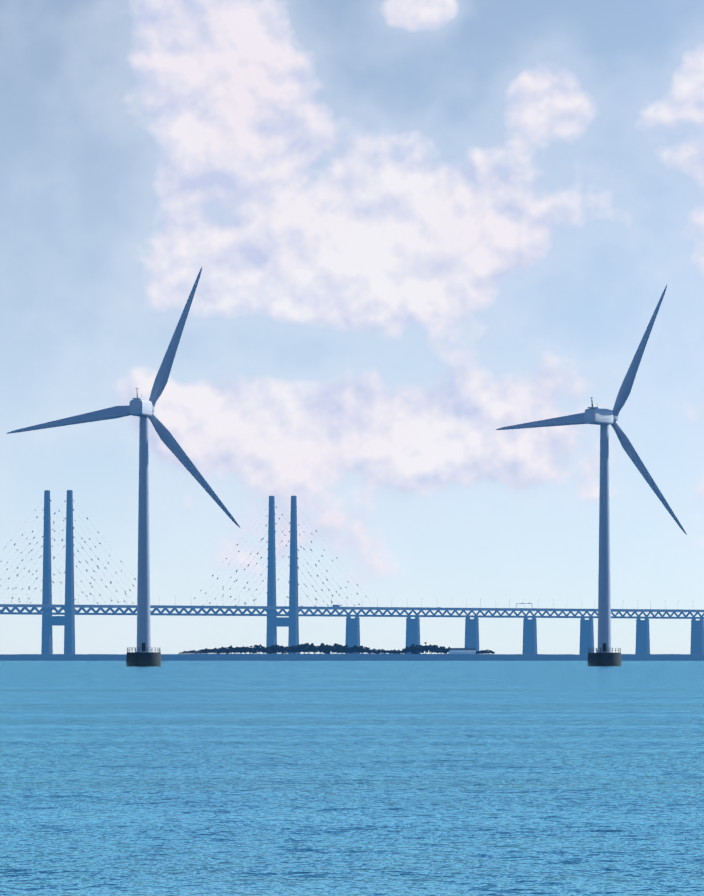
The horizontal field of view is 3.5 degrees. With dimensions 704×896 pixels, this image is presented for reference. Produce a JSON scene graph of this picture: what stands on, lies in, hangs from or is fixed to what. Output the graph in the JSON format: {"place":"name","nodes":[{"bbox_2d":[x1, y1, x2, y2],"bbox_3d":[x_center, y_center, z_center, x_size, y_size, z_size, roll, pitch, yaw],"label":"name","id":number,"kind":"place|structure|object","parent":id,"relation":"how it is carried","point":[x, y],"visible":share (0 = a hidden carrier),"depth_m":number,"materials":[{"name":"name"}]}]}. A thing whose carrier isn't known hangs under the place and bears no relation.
{"place":"outdoors","nodes":[
{"label":"outdoors","id":0,"kind":"place"},
{"bbox_2d":[0,661,703,895],"bbox_3d":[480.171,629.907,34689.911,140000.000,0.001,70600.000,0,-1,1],"label":"sea water","id":1,"kind":"structure","parent":0,"point":[371,778],"depth_m":184.10,"materials":[{"name":"blue liquid"}]},
{"bbox_2d":[6,267,239,665],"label":"wind turbine","id":2,"kind":"object","parent":1,"relation":"in","point":[144,654],"visible":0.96,"depth_m":2895.45,"materials":[{"name":"paint"}]},
{"bbox_2d":[0,490,703,653],"bbox_3d":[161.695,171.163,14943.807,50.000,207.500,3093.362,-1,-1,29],"label":"bridge","id":3,"kind":"structure","parent":1,"relation":"on","point":[67,621],"depth_m":14504.72,"materials":[{"name":"concrete"}]},
{"bbox_2d":[496,285,686,665],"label":"wind turbine","id":4,"kind":"object","parent":1,"relation":"in","point":[604,655],"visible":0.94,"depth_m":2997.19,"materials":[{"name":"paint"}]},
{"bbox_2d":[0,654,703,660],"bbox_3d":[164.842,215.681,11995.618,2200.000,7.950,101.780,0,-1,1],"label":"island land","id":5,"kind":"structure","parent":0,"point":[349,657],"depth_m":11962.38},
{"bbox_2d":[179,642,494,653],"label":"island trees","id":6,"kind":"object","parent":5,"relation":"on","point":[341,649],"visible":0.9,"depth_m":11988.38,"materials":[{"name":"green plant"}]},
{"bbox_2d":[448,647,476,653],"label":"island house","id":7,"kind":"structure","parent":5,"relation":"on","point":[466,650],"depth_m":11988.31,"materials":[{"name":"white"}]},
{"bbox_2d":[0,0,703,653],"label":"sky","id":8,"kind":"structure","parent":0,"point":[418,231],"materials":[{"name":"blue"}]}
]}

